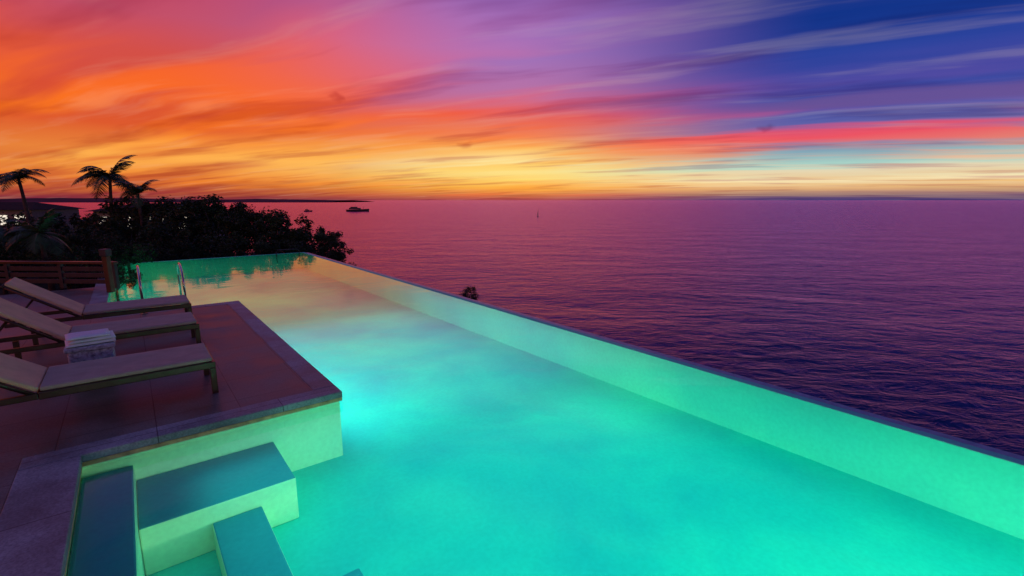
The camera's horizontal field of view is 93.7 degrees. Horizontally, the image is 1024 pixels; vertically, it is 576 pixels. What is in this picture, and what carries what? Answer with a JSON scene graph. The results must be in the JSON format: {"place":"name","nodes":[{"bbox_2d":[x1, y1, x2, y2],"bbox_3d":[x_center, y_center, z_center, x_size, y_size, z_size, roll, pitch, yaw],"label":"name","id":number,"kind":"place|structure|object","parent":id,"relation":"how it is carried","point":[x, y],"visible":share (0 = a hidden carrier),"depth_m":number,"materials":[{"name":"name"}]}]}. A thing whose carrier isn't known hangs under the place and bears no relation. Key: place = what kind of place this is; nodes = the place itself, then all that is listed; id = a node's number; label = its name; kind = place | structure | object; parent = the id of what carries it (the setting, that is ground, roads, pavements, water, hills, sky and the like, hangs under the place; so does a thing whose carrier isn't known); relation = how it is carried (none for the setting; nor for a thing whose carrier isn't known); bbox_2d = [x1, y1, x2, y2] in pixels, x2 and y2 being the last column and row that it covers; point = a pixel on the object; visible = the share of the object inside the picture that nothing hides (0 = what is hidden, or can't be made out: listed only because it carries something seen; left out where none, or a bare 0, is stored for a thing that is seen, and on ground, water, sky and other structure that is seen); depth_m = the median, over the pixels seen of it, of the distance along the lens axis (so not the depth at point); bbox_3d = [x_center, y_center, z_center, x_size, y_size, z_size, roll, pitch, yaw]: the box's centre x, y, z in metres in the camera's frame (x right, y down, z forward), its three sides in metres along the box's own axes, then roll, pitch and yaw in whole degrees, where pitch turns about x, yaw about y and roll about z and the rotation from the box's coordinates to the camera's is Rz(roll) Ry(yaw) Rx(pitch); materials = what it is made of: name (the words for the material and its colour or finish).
{"place":"outdoors","nodes":[
{"label":"outdoors","id":0,"kind":"place"},
{"bbox_2d":[0,239,216,294],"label":"hillside","id":1,"kind":"structure","parent":0,"point":[43,285],"depth_m":13.88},
{"bbox_2d":[0,212,14,227],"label":"leafy tree","id":2,"kind":"object","parent":1,"relation":"on","point":[5,219],"visible":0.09,"depth_m":25.00,"materials":[{"name":"white plant"}]},
{"bbox_2d":[0,226,49,292],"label":"palm tree","id":3,"kind":"object","parent":1,"relation":"on","point":[3,231],"visible":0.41,"depth_m":12.52,"materials":[{"name":"green plant"}]},
{"bbox_2d":[0,168,50,222],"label":"palm tree","id":4,"kind":"object","parent":1,"relation":"on","point":[17,175],"visible":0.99,"depth_m":22.00,"materials":[{"name":"green plant"}]},
{"bbox_2d":[4,211,67,229],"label":"leafy tree","id":5,"kind":"object","parent":1,"relation":"on","point":[19,214],"visible":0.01,"depth_m":23.70,"materials":[{"name":"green plant"}]},
{"bbox_2d":[1,208,72,290],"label":"palm tree","id":6,"kind":"object","parent":1,"relation":"on","point":[39,232],"visible":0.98,"depth_m":11.14,"materials":[{"name":"green plant"}]},
{"bbox_2d":[0,202,85,235],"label":"hillside house","id":7,"kind":"structure","parent":1,"relation":"on","point":[36,209],"depth_m":46.30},
{"bbox_2d":[19,229,91,253],"bbox_3d":[-14.813,-0.340,15.810,1.618,3.176,1.910,1,10,7],"label":"shrub","id":8,"kind":"object","parent":1,"relation":"on","point":[70,238],"visible":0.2,"depth_m":15.73,"materials":[{"name":"green plant"}]},
{"bbox_2d":[13,211,100,238],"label":"leafy tree","id":9,"kind":"object","parent":1,"relation":"on","point":[72,221],"visible":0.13,"depth_m":23.33,"materials":[{"name":"green plant"}]},
{"bbox_2d":[20,226,97,250],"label":"leafy tree","id":10,"kind":"object","parent":1,"relation":"on","point":[54,229],"visible":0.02,"depth_m":18.56,"materials":[{"name":"green plant"}]},
{"bbox_2d":[77,253,127,278],"bbox_3d":[-10.931,0.245,12.866,1.190,2.353,1.072,-5,11,-25],"label":"shrub","id":11,"kind":"object","parent":1,"relation":"on","point":[119,268],"visible":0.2,"depth_m":12.73,"materials":[{"name":"green plant"}]},
{"bbox_2d":[72,155,139,219],"bbox_3d":[-18.100,-3.761,21.800,2.408,4.527,2.419,7,13,34],"label":"palm tree","id":12,"kind":"object","parent":1,"relation":"on","point":[104,177],"visible":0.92,"depth_m":21.54,"materials":[{"name":"green plant"}]},
{"bbox_2d":[64,214,150,241],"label":"leafy tree","id":13,"kind":"object","parent":1,"relation":"on","point":[90,226],"visible":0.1,"depth_m":23.14,"materials":[{"name":"green plant"}]},
{"bbox_2d":[90,266,142,300],"bbox_3d":[-9.416,0.445,11.492,1.041,2.070,0.938,2,11,11],"label":"shrub","id":14,"kind":"object","parent":1,"relation":"on","point":[132,284],"visible":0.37,"depth_m":11.43,"materials":[{"name":"green plant"}]},
{"bbox_2d":[88,234,148,260],"bbox_3d":[-12.442,-0.172,15.431,1.562,3.108,1.407,-7,12,-32],"label":"shrub","id":15,"kind":"object","parent":1,"relation":"on","point":[105,243],"visible":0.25,"depth_m":15.07,"materials":[{"name":"green plant"}]},
{"bbox_2d":[73,217,171,251],"bbox_3d":[-15.593,-0.121,19.874,2.876,5.588,3.396,9,14,40],"label":"leafy tree","id":16,"kind":"object","parent":1,"relation":"on","point":[119,228],"visible":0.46,"depth_m":19.09,"materials":[{"name":"green plant"}]},
{"bbox_2d":[82,195,168,247],"bbox_3d":[-17.868,-0.754,23.169,3.349,7.335,3.718,0,10,-2],"label":"leafy tree","id":17,"kind":"object","parent":1,"relation":"on","point":[114,205],"visible":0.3,"depth_m":21.92,"materials":[{"name":"green plant"}]},
{"bbox_2d":[93,242,158,280],"bbox_3d":[-11.604,-0.137,14.601,1.528,2.552,1.294,-4,11,-20],"label":"shrub","id":18,"kind":"object","parent":1,"relation":"on","point":[117,252],"visible":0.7,"depth_m":14.36,"materials":[{"name":"green plant"}]},
{"bbox_2d":[112,180,159,239],"bbox_3d":[-16.514,-3.079,21.189,1.612,3.372,1.778,0,10,0],"label":"palm tree","id":19,"kind":"object","parent":1,"relation":"on","point":[137,190],"visible":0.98,"depth_m":20.98,"materials":[{"name":"green plant"}]},
{"bbox_2d":[115,196,192,247],"bbox_3d":[-16.033,-0.378,22.595,3.574,7.869,2.807,5,12,27],"label":"leafy tree","id":20,"kind":"object","parent":1,"relation":"on","point":[156,212],"visible":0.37,"depth_m":21.48,"materials":[{"name":"green plant"}]},
{"bbox_2d":[89,203,229,250],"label":"hillside house","id":21,"kind":"structure","parent":1,"relation":"on","point":[98,213],"depth_m":43.12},
{"bbox_2d":[155,194,246,229],"bbox_3d":[-14.881,-1.441,23.657,3.821,6.323,3.235,-1,10,-4],"label":"leafy tree","id":22,"kind":"object","parent":1,"relation":"on","point":[216,206],"visible":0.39,"depth_m":22.62,"materials":[{"name":"green plant"}]},
{"bbox_2d":[168,194,253,250],"bbox_3d":[-13.669,-0.760,22.295,3.532,7.033,3.182,0,10,-1],"label":"leafy tree","id":23,"kind":"object","parent":1,"relation":"on","point":[197,226],"visible":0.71,"depth_m":21.19,"materials":[{"name":"green plant"}]},
{"bbox_2d":[211,248,245,257],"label":"leafy tree","id":24,"kind":"object","parent":1,"relation":"on","point":[223,254],"visible":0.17,"depth_m":18.14,"materials":[{"name":"green plant"}]},
{"bbox_2d":[223,203,277,252],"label":"leafy tree","id":25,"kind":"object","parent":1,"relation":"on","point":[251,210],"visible":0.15,"depth_m":23.10,"materials":[{"name":"green plant"}]},
{"bbox_2d":[212,207,291,254],"bbox_3d":[-11.607,-1.034,21.945,3.184,5.236,2.696,-5,11,-24],"label":"leafy tree","id":26,"kind":"object","parent":1,"relation":"on","point":[258,218],"visible":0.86,"depth_m":21.26,"materials":[{"name":"green plant"}]},
{"bbox_2d":[250,210,315,248],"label":"leafy tree","id":27,"kind":"object","parent":1,"relation":"on","point":[305,221],"visible":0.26,"depth_m":22.06,"materials":[{"name":"green plant"}]},
{"bbox_2d":[260,240,315,254],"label":"leafy tree","id":28,"kind":"object","parent":1,"relation":"on","point":[306,249],"visible":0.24,"depth_m":19.44,"materials":[{"name":"green plant"}]},
{"bbox_2d":[266,226,322,252],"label":"leafy tree","id":29,"kind":"object","parent":1,"relation":"on","point":[282,234],"visible":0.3,"depth_m":21.09,"materials":[{"name":"green plant"}]},
{"bbox_2d":[282,225,342,253],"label":"leafy tree","id":30,"kind":"object","parent":1,"relation":"on","point":[320,236],"visible":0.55,"depth_m":21.55,"materials":[{"name":"green plant"}]},
{"bbox_2d":[300,236,354,260],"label":"leafy tree","id":31,"kind":"object","parent":1,"relation":"on","point":[340,243],"visible":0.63,"depth_m":20.93,"materials":[{"name":"green plant"}]},
{"bbox_2d":[324,251,355,265],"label":"leafy tree","id":32,"kind":"object","parent":1,"relation":"on","point":[341,258],"visible":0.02,"depth_m":21.09,"materials":[{"name":"green plant"}]},
{"bbox_2d":[458,286,478,299],"bbox_3d":[-0.931,0.501,10.669,0.401,1.148,0.511,5,12,27],"label":"slope bush","id":33,"kind":"object","parent":1,"relation":"on","point":[466,292],"visible":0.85,"depth_m":10.55,"materials":[{"name":"green plant"}]},
{"bbox_2d":[0,252,1023,575],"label":"swimming pool","id":34,"kind":"structure","parent":1,"relation":"on","point":[420,430],"depth_m":4.08,"materials":[{"name":"liquid"}]},
{"bbox_2d":[0,261,119,288],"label":"fence","id":35,"kind":"object","parent":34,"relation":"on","point":[6,267],"visible":0.84,"depth_m":9.89,"materials":[{"name":"paint"}]},
{"bbox_2d":[98,249,114,292],"bbox_3d":[-7.950,-0.339,9.444,0.140,0.860,0.140,0,10,0],"label":"post","id":36,"kind":"object","parent":34,"relation":"on","point":[105,254],"visible":1,"depth_m":9.41,"materials":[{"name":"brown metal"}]},
{"bbox_2d":[118,253,345,281],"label":"pool water","id":37,"kind":"structure","parent":34,"relation":"in","point":[164,268],"depth_m":14.38,"materials":[{"name":"teal liquid"}]},
{"bbox_2d":[0,287,311,513],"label":"deck","id":38,"kind":"structure","parent":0,"point":[252,367],"depth_m":4.56,"materials":[{"name":"tile"}]},
{"bbox_2d":[63,337,115,384],"bbox_3d":[-4.199,0.738,4.820,0.380,0.410,0.380,-8,13,-38],"label":"side stool","id":39,"kind":"object","parent":38,"relation":"on","point":[91,352],"visible":0.4,"depth_m":4.66,"materials":[{"name":"wicker"}]},
{"bbox_2d":[64,328,115,347],"bbox_3d":[-4.198,0.486,4.775,0.374,0.100,0.330,-10,14,-43],"label":"folded towel","id":40,"kind":"object","parent":39,"relation":"on","point":[77,339],"visible":1,"depth_m":4.70,"materials":[{"name":"fabric"}]},
{"bbox_2d":[0,277,191,344],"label":"sun lounger","id":41,"kind":"object","parent":38,"relation":"on","point":[69,306],"visible":0.88,"depth_m":6.48,"materials":[{"name":"beige fabric"}]},
{"bbox_2d":[0,298,200,359],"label":"sun lounger","id":42,"kind":"object","parent":38,"relation":"on","point":[46,325],"visible":0.76,"depth_m":5.43,"materials":[{"name":"beige fabric"}]},
{"bbox_2d":[0,343,218,405],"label":"sun lounger","id":43,"kind":"object","parent":38,"relation":"on","point":[27,375],"visible":1,"depth_m":4.14,"materials":[{"name":"beige fabric"}]},
{"bbox_2d":[136,265,147,314],"bbox_3d":[-6.201,0.188,8.022,0.097,1.138,1.015,-9,14,-40],"label":"grab rail","id":44,"kind":"object","parent":38,"relation":"attached to","point":[139,282],"visible":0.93,"depth_m":7.65,"materials":[{"name":"metal"}]},
{"bbox_2d":[177,262,186,309],"bbox_3d":[-5.755,0.124,8.371,0.097,1.138,1.015,-9,14,-40],"label":"grab rail","id":45,"kind":"object","parent":38,"relation":"attached to","point":[182,276],"visible":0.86,"depth_m":8.12,"materials":[{"name":"metal"}]},
{"bbox_2d":[0,198,372,202],"bbox_3d":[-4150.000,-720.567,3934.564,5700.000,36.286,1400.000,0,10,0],"label":"distant hills","id":46,"kind":"structure","parent":0,"point":[69,200],"depth_m":3531.09,"materials":[{"name":"black"}]},
{"bbox_2d":[0,0,1023,199],"label":"sky","id":47,"kind":"structure","parent":0,"point":[228,99],"materials":[{"name":"orange"}]},
{"bbox_2d":[46,200,1023,455],"bbox_3d":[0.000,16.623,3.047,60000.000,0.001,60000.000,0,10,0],"label":"sea","id":48,"kind":"structure","parent":0,"point":[906,310],"depth_m":105.06,"materials":[{"name":"liquid"}]},
{"bbox_2d":[346,207,368,211],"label":"ship","id":49,"kind":"object","parent":48,"relation":"on","point":[355,209],"visible":1,"depth_m":710.60,"materials":[{"name":"paint"}]}
]}

